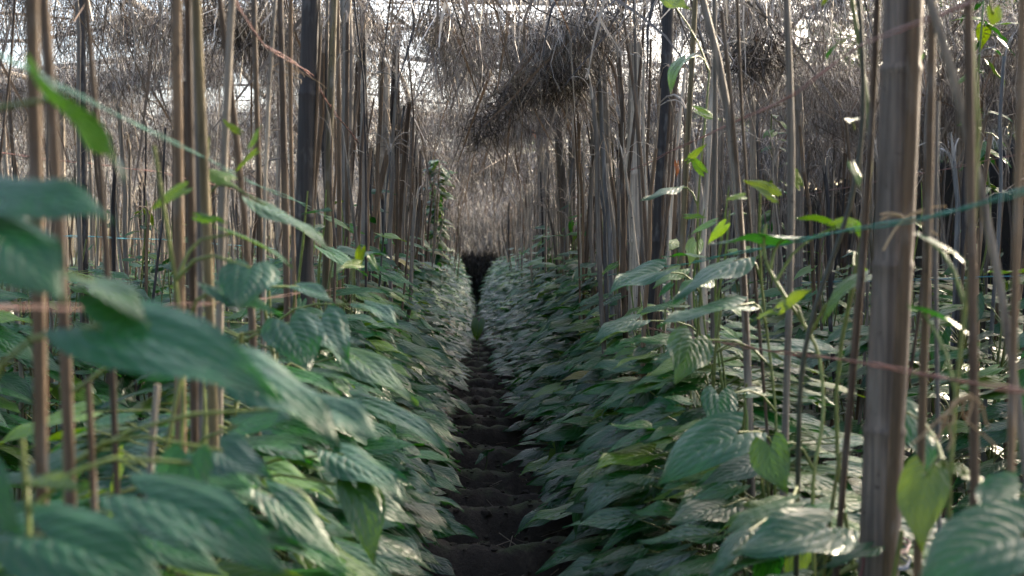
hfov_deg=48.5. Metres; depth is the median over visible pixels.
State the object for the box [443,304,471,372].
betel vine
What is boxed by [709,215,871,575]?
betel vine
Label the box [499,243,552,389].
betel vine
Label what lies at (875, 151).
support stick
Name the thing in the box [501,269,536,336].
betel vine
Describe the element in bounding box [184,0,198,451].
support stick
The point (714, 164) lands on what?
support stick
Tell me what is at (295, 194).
support stick
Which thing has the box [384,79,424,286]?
support stick
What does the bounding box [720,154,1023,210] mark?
red twine
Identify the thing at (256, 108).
support stick
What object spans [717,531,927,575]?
betel vine
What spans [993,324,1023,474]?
betel vine
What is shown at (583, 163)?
support stick
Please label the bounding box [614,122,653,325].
support stick
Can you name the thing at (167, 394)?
betel vine
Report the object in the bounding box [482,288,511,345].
betel vine
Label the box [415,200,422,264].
support stick
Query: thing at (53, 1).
sky
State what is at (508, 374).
betel vine
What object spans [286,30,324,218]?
support stick
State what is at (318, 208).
support stick
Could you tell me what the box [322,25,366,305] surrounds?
support stick
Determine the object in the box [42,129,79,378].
support stick
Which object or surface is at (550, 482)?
betel vine
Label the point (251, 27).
red twine
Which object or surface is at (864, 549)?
betel vine
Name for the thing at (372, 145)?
support stick
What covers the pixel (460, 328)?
betel vine
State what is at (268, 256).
betel vine
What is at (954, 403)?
straw tie
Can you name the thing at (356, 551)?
betel vine
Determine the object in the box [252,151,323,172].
support stick
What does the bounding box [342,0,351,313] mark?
support stick
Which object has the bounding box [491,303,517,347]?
betel vine
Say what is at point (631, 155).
support stick
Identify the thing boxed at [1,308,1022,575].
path
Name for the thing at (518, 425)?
betel vine
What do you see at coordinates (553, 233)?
support stick
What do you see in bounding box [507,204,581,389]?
betel vine
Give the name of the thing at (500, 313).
betel vine
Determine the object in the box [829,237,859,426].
support stick
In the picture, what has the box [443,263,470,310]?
betel vine
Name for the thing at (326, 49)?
support stick
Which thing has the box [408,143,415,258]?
support stick
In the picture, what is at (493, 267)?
vine foliage
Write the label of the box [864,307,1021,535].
betel vine
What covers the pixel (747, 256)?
support stick
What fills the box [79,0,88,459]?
bamboo post
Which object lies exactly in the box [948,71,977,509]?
support stick
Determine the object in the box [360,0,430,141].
roof rail
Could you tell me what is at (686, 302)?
betel vine
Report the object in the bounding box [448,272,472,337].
betel vine
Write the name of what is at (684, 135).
support stick
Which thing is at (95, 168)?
support stick
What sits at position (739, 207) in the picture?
support stick
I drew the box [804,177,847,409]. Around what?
support stick
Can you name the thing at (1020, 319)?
betel vine
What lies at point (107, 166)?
red twine
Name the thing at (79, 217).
support stick
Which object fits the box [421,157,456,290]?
climbing vine
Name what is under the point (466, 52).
straw thatch
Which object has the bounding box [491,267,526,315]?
betel vine
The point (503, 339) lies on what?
betel vine
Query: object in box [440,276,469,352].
betel vine
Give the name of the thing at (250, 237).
support stick
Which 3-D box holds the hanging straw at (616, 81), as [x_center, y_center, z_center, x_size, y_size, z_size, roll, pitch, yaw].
[0.431,-0.932,4.950,0.033,0.278,0.134,-1,2,-38]
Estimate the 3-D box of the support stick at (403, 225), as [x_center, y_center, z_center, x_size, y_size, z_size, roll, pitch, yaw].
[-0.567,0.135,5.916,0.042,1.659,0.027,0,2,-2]
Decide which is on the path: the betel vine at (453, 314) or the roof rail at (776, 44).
the betel vine at (453, 314)
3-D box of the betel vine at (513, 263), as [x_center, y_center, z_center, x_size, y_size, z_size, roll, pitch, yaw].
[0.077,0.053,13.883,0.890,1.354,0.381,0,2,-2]
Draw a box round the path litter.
[451,371,568,575]
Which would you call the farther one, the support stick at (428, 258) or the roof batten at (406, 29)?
the support stick at (428, 258)
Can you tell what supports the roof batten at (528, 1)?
on the roof rail
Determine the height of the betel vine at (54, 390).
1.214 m
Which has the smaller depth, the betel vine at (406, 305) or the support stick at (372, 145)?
the support stick at (372, 145)
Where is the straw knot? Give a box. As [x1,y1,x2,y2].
[880,205,945,250]
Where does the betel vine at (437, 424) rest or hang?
on the path
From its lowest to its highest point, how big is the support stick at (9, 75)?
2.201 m
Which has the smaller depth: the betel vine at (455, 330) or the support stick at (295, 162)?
the support stick at (295, 162)
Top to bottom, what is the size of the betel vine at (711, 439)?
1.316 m
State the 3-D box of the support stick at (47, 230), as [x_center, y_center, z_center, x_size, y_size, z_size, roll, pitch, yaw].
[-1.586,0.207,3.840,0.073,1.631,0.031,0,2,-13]
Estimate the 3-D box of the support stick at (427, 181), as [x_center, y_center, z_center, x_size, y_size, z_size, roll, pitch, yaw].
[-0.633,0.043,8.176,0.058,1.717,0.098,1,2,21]
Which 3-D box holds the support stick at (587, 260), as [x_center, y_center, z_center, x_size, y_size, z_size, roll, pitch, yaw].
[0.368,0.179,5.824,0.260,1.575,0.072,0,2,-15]
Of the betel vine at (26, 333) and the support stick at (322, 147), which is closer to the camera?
the betel vine at (26, 333)
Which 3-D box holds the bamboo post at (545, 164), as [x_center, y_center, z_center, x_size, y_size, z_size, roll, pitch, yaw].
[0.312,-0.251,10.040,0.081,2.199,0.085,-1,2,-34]
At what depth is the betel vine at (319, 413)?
1.30 m
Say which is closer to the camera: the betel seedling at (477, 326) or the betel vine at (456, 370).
the betel vine at (456, 370)
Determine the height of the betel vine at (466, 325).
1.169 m
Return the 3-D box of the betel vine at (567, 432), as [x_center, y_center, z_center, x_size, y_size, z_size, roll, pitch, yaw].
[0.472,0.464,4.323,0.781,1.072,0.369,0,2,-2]
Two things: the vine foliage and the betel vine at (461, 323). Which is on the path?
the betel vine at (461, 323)
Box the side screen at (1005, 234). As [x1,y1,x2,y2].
[666,135,1023,340]
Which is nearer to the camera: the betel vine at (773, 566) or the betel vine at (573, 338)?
the betel vine at (773, 566)
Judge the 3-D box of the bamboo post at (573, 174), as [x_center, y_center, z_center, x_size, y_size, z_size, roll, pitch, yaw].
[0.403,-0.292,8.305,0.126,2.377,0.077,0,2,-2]
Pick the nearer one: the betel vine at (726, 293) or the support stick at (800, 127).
the support stick at (800, 127)
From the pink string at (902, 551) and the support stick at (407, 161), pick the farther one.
the support stick at (407, 161)
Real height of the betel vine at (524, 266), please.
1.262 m
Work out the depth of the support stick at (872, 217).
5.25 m
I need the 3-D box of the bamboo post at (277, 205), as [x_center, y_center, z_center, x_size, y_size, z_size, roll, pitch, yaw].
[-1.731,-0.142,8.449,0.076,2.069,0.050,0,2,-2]
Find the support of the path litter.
on the path
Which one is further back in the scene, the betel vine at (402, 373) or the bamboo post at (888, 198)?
the betel vine at (402, 373)
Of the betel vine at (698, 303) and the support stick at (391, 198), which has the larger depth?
the betel vine at (698, 303)
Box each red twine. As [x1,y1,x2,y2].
[0,287,344,310]
[2,152,272,198]
[236,0,371,160]
[563,0,979,202]
[610,320,1023,393]
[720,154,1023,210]
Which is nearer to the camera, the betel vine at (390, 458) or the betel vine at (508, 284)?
the betel vine at (390, 458)
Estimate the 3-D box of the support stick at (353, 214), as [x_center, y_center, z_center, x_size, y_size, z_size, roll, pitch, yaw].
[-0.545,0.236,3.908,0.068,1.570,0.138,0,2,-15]
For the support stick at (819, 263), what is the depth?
5.02 m
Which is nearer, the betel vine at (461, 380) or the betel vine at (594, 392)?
the betel vine at (594, 392)
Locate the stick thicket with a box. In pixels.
[0,21,1023,452]
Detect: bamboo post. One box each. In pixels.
[58,109,69,266]
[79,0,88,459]
[156,152,165,295]
[182,81,187,385]
[209,163,216,271]
[275,133,281,279]
[293,0,318,366]
[340,0,353,288]
[359,1,370,281]
[378,47,390,284]
[389,0,410,250]
[399,116,406,253]
[410,90,426,196]
[415,154,418,196]
[522,174,528,274]
[537,146,544,268]
[544,146,549,259]
[554,118,565,262]
[568,114,575,247]
[576,100,602,256]
[595,51,614,312]
[627,42,641,336]
[639,5,673,509]
[716,116,723,330]
[748,83,757,365]
[792,78,806,408]
[838,153,848,313]
[858,0,923,575]
[952,82,964,418]
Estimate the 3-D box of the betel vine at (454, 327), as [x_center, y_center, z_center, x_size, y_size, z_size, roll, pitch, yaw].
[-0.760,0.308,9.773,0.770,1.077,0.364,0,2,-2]
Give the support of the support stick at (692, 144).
on the path
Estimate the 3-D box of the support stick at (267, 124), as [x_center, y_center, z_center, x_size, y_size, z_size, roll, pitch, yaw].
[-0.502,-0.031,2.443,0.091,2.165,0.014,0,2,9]
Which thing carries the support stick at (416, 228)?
on the path
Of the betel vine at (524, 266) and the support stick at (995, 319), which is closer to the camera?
the support stick at (995, 319)
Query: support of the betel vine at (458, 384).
on the path
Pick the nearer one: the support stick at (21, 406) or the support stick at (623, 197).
the support stick at (21, 406)
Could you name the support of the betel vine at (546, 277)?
on the path
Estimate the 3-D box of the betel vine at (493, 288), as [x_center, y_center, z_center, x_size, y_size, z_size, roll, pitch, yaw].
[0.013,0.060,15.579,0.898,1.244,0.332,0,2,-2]
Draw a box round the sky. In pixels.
[0,0,976,257]
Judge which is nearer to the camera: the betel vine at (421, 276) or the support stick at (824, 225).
the support stick at (824, 225)
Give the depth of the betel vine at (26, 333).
3.52 m
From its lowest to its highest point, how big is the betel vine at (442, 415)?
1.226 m
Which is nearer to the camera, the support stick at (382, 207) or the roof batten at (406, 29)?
the support stick at (382, 207)
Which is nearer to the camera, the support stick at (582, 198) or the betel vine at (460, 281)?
the support stick at (582, 198)
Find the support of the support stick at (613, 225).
on the path
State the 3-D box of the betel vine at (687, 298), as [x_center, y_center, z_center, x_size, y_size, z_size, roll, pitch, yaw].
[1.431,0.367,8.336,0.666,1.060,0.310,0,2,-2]
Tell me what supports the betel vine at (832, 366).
on the path
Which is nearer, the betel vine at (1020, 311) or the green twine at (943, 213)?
the green twine at (943, 213)
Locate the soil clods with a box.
[442,348,616,573]
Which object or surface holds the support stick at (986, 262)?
on the path
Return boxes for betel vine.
[0,55,282,401]
[0,176,116,537]
[0,269,138,492]
[0,272,88,500]
[0,288,61,492]
[0,332,379,575]
[0,377,305,571]
[0,386,33,483]
[0,415,356,575]
[0,439,288,575]
[0,500,228,575]
[4,290,105,501]
[4,303,32,410]
[5,296,79,427]
[7,239,135,478]
[8,316,32,418]
[10,257,158,458]
[25,249,104,373]
[50,275,174,446]
[50,410,403,575]
[62,344,383,504]
[68,263,105,418]
[74,370,188,449]
[82,302,434,574]
[92,281,205,445]
[123,224,206,440]
[137,286,206,441]
[140,298,238,408]
[142,263,237,425]
[151,145,345,572]
[158,412,427,575]
[166,191,432,575]
[167,274,247,325]
[186,227,445,566]
[203,119,404,566]
[203,281,424,564]
[214,249,282,279]
[215,305,260,398]
[224,190,463,566]
[231,245,454,566]
[233,268,457,575]
[266,237,460,537]
[267,200,477,538]
[268,245,449,560]
[269,255,317,273]
[279,211,465,538]
[315,204,459,409]
[319,189,459,478]
[351,240,458,506]
[355,244,462,433]
[365,235,454,494]
[377,350,460,506]
[378,246,471,468]
[379,255,463,454]
[381,281,450,416]
[394,223,460,402]
[405,242,458,412]
[405,249,470,392]
[407,284,454,421]
[409,240,468,367]
[409,249,474,415]
[409,252,459,374]
[409,254,469,369]
[410,304,464,449]
[420,247,466,399]
[422,273,461,414]
[425,233,468,379]
[425,238,468,352]
[426,236,464,344]
[426,287,460,359]
[428,319,470,404]
[431,288,472,376]
[432,271,471,376]
[435,286,464,354]
[436,284,467,371]
[438,288,471,378]
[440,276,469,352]
[441,264,466,344]
[441,284,473,354]
[442,276,470,345]
[443,254,473,344]
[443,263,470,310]
[443,277,469,342]
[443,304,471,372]
[445,257,472,325]
[446,278,473,339]
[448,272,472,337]
[448,305,469,354]
[449,263,467,317]
[450,249,471,307]
[451,240,473,318]
[451,260,474,321]
[452,295,473,347]
[456,289,470,328]
[478,250,520,330]
[478,268,520,341]
[479,248,512,321]
[480,251,520,316]
[480,267,505,310]
[482,257,524,333]
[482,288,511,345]
[482,290,500,331]
[483,252,520,326]
[483,299,494,325]
[484,253,520,330]
[484,257,514,305]
[484,258,527,342]
[485,253,534,345]
[485,261,516,331]
[485,269,544,367]
[486,246,523,326]
[486,254,520,313]
[486,260,548,371]
[488,239,550,370]
[488,248,533,330]
[489,246,541,367]
[489,256,537,360]
[489,268,539,353]
[489,283,516,322]
[490,248,527,325]
[490,265,536,347]
[491,245,538,351]
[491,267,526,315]
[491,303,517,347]
[493,226,548,371]
[493,270,554,386]
[494,287,528,366]
[495,254,554,376]
[498,222,576,399]
[498,260,561,399]
[499,214,581,431]
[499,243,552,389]
[499,265,555,377]
[500,220,577,400]
[501,255,577,411]
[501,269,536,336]
[503,256,619,473]
[504,235,577,398]
[504,241,570,361]
[504,244,560,372]
[505,252,641,430]
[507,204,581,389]
[507,262,665,468]
[509,257,569,399]
[509,258,589,435]
[512,258,577,417]
[514,307,731,536]
[517,221,603,421]
[519,286,671,476]
[519,300,616,485]
[520,270,598,462]
[525,280,771,574]
[533,270,721,507]
[535,337,617,460]
[537,261,641,502]
[539,239,779,575]
[542,292,741,541]
[549,318,694,498]
[558,391,778,575]
[562,287,847,568]
[573,209,793,575]
[579,186,864,575]
[589,383,861,575]
[591,0,720,554]
[637,432,862,575]
[657,168,802,494]
[658,495,924,575]
[662,238,698,317]
[662,259,728,329]
[666,269,722,327]
[685,238,738,331]
[686,289,739,336]
[692,251,768,402]
[708,0,867,575]
[708,278,759,363]
[708,286,776,381]
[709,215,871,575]
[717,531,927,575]
[718,279,764,352]
[720,266,824,433]
[726,275,829,379]
[732,250,854,436]
[757,283,855,442]
[758,264,862,458]
[774,239,869,463]
[791,304,856,459]
[794,269,920,460]
[804,453,946,575]
[824,275,961,458]
[835,182,996,500]
[858,315,1015,508]
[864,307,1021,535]
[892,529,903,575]
[897,0,1001,553]
[908,279,1023,537]
[911,259,1010,414]
[911,263,966,384]
[914,288,967,404]
[920,471,1023,575]
[933,227,1021,436]
[946,280,1022,411]
[952,364,1023,575]
[963,290,1010,456]
[979,269,1023,493]
[980,315,1023,447]
[988,289,1022,349]
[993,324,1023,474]
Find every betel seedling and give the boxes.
[471,317,484,360]
[475,448,493,469]
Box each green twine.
[0,53,406,250]
[68,279,167,282]
[602,188,1023,275]
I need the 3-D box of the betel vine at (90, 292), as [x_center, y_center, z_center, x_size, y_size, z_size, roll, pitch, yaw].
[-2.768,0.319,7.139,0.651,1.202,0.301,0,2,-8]
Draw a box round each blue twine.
[65,235,275,248]
[783,275,1020,283]
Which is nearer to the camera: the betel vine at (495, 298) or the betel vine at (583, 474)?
the betel vine at (583, 474)
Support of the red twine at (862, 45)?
attached to the bamboo post at (560, 166)
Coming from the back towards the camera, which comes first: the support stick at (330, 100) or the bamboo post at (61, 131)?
the bamboo post at (61, 131)
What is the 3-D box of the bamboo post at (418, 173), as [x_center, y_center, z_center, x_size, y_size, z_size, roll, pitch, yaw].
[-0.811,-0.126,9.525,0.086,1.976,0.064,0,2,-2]
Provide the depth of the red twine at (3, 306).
1.17 m
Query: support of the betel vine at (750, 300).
on the path
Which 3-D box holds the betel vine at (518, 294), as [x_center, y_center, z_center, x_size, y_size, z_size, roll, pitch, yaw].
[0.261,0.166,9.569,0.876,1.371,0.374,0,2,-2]
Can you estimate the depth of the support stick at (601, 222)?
4.92 m
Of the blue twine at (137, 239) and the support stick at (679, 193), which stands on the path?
the support stick at (679, 193)
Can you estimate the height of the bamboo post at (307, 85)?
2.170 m
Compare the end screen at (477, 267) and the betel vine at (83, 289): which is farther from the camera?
the end screen at (477, 267)
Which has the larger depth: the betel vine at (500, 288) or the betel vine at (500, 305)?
the betel vine at (500, 288)
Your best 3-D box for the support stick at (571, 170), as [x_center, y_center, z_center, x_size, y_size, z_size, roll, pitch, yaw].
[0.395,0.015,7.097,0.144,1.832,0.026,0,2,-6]
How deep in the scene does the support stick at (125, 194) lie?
5.30 m
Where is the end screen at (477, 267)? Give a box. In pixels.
[460,246,500,306]
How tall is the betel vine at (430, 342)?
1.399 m
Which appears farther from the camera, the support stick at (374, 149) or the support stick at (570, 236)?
the support stick at (570, 236)
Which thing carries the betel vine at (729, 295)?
on the path
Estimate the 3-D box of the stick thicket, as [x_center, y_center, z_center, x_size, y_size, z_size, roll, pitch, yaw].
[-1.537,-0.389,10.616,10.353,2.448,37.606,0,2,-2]
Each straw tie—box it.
[272,60,326,88]
[912,393,998,453]
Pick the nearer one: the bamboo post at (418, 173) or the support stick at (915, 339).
the support stick at (915, 339)
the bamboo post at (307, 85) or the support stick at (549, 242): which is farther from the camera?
the support stick at (549, 242)
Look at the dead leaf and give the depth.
3.41 m
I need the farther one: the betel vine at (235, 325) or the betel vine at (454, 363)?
the betel vine at (454, 363)
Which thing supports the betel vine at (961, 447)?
on the path
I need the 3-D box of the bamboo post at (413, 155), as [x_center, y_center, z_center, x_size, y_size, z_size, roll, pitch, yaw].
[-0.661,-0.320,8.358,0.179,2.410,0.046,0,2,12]
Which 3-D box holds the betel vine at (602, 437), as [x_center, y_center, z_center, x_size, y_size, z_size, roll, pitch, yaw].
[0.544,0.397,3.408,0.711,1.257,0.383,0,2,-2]
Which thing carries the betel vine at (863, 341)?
on the path
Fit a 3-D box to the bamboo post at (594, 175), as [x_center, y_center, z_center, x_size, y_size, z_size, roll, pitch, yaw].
[0.447,-0.061,6.531,0.162,2.015,0.140,0,2,-2]
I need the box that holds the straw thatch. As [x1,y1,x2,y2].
[0,0,1018,257]
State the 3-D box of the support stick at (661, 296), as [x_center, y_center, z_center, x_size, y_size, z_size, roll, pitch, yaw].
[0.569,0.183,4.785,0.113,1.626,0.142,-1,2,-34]
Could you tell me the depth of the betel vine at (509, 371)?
8.50 m
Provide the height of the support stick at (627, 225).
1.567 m
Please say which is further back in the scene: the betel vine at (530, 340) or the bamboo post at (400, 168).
the bamboo post at (400, 168)
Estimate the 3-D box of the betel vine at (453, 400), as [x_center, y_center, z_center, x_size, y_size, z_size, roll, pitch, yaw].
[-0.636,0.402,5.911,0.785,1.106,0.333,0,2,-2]
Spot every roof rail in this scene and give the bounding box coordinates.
[1,68,355,206]
[126,1,333,153]
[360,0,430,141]
[642,4,824,143]
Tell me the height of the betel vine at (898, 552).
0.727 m
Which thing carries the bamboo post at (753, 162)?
on the path
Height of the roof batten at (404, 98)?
0.173 m
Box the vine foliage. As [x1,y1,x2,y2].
[0,209,1010,407]
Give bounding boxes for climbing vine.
[118,200,162,399]
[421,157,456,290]
[532,225,558,278]
[755,114,786,301]
[819,0,872,575]
[949,0,1017,411]
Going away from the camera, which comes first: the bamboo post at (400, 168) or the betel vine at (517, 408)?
the betel vine at (517, 408)
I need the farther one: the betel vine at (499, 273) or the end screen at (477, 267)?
the end screen at (477, 267)
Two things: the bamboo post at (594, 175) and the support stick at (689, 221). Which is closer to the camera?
the support stick at (689, 221)
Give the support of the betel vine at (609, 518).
on the path
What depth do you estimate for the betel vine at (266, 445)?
1.89 m
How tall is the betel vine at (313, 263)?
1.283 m
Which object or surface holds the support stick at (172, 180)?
on the path
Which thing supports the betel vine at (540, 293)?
on the path
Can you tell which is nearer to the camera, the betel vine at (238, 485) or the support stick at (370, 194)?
the betel vine at (238, 485)
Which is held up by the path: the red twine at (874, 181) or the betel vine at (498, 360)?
the betel vine at (498, 360)
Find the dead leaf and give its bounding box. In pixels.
[674,160,678,175]
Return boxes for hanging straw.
[521,6,564,103]
[600,44,619,103]
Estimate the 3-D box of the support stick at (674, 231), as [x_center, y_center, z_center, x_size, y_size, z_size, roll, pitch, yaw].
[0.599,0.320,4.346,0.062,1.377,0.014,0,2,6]
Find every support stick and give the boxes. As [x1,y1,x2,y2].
[0,0,15,166]
[0,163,24,501]
[8,87,19,446]
[22,150,90,380]
[22,290,26,418]
[24,0,48,532]
[39,0,76,506]
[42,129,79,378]
[44,167,66,411]
[45,110,108,383]
[46,125,53,434]
[49,172,55,429]
[74,0,90,378]
[83,0,119,517]
[85,382,97,510]
[87,145,116,279]
[87,153,119,383]
[97,90,141,420]
[101,123,134,389]
[103,167,119,279]
[127,178,159,397]
[136,115,171,418]
[144,384,159,498]
[154,219,163,293]
[157,102,172,231]
[171,0,186,575]
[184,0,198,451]
[192,0,221,559]
[192,19,202,444]
[216,0,235,448]
[217,0,264,514]
[225,190,229,326]
[236,167,262,342]
[237,197,255,343]
[251,0,269,469]
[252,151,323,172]
[260,129,314,307]
[262,0,276,461]
[264,118,316,302]
[277,0,292,562]
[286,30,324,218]
[288,0,296,367]
[288,90,320,366]
[289,177,322,254]
[312,0,325,213]
[319,42,333,246]
[320,86,336,302]
[320,121,414,158]
[322,0,337,307]
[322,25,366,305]
[323,0,328,308]
[332,119,336,230]
[335,71,397,278]
[335,78,360,167]
[336,0,341,307]
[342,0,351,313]
[342,125,363,347]
[343,2,379,313]
[352,24,379,184]
[352,74,383,248]
[353,0,367,347]
[354,145,373,280]
[355,141,387,286]
[356,126,406,286]
[357,53,400,279]
[364,148,371,279]
[366,130,411,280]
[367,127,409,280]
[368,137,375,255]
[368,139,410,269]
[369,124,377,181]
[373,40,430,283]
[374,101,404,250]
[381,38,402,301]
[383,180,427,332]
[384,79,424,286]
[384,163,388,232]
[390,20,414,332]
[393,94,419,287]
[394,53,399,240]
[398,102,411,288]
[399,163,418,183]
[400,154,406,289]
[403,95,442,205]
[405,192,446,291]
[406,135,408,194]
[406,197,417,257]
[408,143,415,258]
[413,151,421,288]
[415,132,418,166]
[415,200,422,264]
[416,142,439,267]
[418,188,421,288]
[421,174,428,269]
[424,223,429,261]
[425,168,443,261]
[525,195,559,283]
[537,220,552,270]
[539,208,574,257]
[548,183,575,342]
[551,160,555,231]
[559,179,594,316]
[559,180,576,304]
[560,103,609,321]
[562,212,575,280]
[564,147,586,248]
[571,68,643,379]
[571,97,581,337]
[571,160,596,276]
[572,86,580,338]
[575,95,581,252]
[575,107,591,221]
[577,94,590,151]
[577,130,627,262]
[578,110,619,318]
[578,144,618,377]
[581,93,627,310]
[581,150,595,318]
[582,114,611,322]
[584,205,602,243]
[585,93,597,262]
[587,121,594,261]
[588,91,625,375]
[588,146,620,201]
[591,0,647,261]
[593,213,596,293]
[597,30,614,319]
[600,180,608,321]
[602,132,619,376]
[602,137,626,262]
[610,124,615,224]
[614,37,631,376]
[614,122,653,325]
[615,190,628,271]
[616,171,620,259]
[618,0,645,413]
[619,158,629,249]
[633,0,644,289]
[634,39,651,376]
[635,16,649,288]
[640,88,660,503]
[642,137,662,319]
[646,68,686,506]
[649,44,668,528]
[650,84,694,529]
[654,52,710,501]
[657,54,675,529]
[657,72,708,554]
[669,0,697,530]
[670,194,676,327]
[674,178,721,291]
[677,47,729,553]
[678,128,699,405]
[681,40,747,544]
[681,60,688,298]
[687,114,758,542]
[699,0,755,575]
[702,144,716,296]
[707,0,717,554]
[720,10,748,341]
[736,0,772,495]
[740,91,758,359]
[740,241,749,430]
[750,198,769,364]
[758,130,789,413]
[761,201,771,287]
[765,132,786,337]
[780,0,794,573]
[798,101,839,464]
[802,140,824,463]
[802,143,842,459]
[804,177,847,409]
[818,190,833,395]
[825,158,848,325]
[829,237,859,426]
[832,0,880,575]
[844,190,868,457]
[845,121,862,456]
[846,272,921,568]
[851,82,873,309]
[852,132,876,456]
[856,135,877,453]
[866,139,876,162]
[868,179,872,261]
[882,0,919,575]
[904,107,924,444]
[913,0,936,575]
[917,169,933,300]
[918,128,944,416]
[918,132,964,436]
[924,75,949,417]
[925,0,1023,481]
[933,101,941,530]
[942,85,1010,517]
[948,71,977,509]
[964,0,978,506]
[965,74,983,420]
[967,112,1007,493]
[976,30,1017,461]
[976,134,992,370]
[979,162,989,412]
[987,202,1003,406]
[1003,251,1023,470]
[1006,0,1023,472]
[1015,135,1023,465]
[1021,229,1023,314]
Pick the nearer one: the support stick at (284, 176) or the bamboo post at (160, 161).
the support stick at (284, 176)
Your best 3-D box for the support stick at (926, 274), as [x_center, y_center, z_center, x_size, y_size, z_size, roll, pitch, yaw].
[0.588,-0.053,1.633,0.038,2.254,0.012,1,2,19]
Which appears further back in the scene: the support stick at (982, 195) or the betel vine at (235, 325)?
the betel vine at (235, 325)
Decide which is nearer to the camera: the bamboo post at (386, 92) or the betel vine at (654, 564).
the betel vine at (654, 564)
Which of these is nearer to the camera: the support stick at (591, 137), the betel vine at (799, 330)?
the betel vine at (799, 330)
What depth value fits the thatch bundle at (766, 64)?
5.00 m
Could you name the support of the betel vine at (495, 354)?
on the path
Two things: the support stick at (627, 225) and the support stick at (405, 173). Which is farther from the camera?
the support stick at (405, 173)
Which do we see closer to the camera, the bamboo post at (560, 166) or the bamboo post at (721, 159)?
the bamboo post at (721, 159)
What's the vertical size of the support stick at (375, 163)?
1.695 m
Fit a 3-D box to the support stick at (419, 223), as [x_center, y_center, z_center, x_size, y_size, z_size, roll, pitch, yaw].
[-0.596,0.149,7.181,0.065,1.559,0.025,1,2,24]
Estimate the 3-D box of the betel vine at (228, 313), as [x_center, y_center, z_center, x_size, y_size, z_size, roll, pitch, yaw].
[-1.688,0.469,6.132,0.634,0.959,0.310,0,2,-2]
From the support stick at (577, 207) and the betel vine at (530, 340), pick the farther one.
the betel vine at (530, 340)
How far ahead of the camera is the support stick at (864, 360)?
4.55 m
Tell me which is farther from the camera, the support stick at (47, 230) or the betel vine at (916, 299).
the betel vine at (916, 299)
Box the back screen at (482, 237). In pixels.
[352,220,576,256]
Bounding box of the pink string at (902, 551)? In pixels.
[858,537,910,575]
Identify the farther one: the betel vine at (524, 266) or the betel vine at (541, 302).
the betel vine at (524, 266)
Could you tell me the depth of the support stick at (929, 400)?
4.29 m
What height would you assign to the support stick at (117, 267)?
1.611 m
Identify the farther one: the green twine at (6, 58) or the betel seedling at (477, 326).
the betel seedling at (477, 326)
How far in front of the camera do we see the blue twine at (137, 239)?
5.03 m
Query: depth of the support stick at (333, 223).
3.26 m
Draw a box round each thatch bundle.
[182,1,301,81]
[444,76,550,164]
[476,58,609,135]
[505,0,640,121]
[698,16,829,108]
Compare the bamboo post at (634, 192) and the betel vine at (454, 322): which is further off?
the betel vine at (454, 322)
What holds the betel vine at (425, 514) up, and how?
on the path
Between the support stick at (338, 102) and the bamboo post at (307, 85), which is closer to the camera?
the bamboo post at (307, 85)
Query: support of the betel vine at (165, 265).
on the path
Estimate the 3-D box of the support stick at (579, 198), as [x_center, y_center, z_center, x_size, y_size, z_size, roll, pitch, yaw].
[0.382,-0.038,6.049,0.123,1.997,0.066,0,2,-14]
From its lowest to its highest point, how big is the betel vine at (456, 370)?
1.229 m
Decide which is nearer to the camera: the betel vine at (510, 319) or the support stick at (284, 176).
the support stick at (284, 176)
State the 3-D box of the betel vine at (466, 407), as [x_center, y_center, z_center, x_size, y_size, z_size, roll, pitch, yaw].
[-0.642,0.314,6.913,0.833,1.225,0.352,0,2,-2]
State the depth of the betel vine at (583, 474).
3.58 m
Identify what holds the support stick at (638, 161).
on the path
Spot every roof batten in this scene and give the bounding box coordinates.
[0,16,994,42]
[8,50,989,77]
[116,84,774,106]
[423,0,648,6]
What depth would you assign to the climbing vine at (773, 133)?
6.41 m
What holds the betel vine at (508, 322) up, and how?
on the path
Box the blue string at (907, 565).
[857,554,910,570]
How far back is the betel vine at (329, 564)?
1.77 m
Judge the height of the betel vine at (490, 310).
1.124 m
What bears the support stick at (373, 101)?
on the path
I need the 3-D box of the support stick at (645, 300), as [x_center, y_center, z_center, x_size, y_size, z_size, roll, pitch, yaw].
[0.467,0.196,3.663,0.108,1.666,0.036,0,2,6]
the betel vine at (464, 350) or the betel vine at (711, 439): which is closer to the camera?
the betel vine at (711, 439)
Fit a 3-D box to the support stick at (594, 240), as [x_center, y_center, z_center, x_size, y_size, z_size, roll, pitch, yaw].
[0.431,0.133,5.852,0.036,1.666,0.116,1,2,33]
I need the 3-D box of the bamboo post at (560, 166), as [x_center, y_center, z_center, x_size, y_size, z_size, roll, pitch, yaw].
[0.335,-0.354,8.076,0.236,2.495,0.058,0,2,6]
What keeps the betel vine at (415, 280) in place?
on the path
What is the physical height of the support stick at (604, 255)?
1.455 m
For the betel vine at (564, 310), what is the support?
on the path
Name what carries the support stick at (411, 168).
on the path
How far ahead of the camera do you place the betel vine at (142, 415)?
4.71 m
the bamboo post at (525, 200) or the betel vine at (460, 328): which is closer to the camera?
the betel vine at (460, 328)
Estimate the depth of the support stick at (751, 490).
2.75 m
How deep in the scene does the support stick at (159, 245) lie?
4.74 m
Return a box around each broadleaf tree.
[681,34,866,162]
[795,0,1017,175]
[939,0,1016,162]
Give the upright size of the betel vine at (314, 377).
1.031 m
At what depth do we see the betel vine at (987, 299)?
5.72 m
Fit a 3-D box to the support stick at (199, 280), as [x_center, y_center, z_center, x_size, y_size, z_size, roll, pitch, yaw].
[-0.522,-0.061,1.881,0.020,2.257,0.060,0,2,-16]

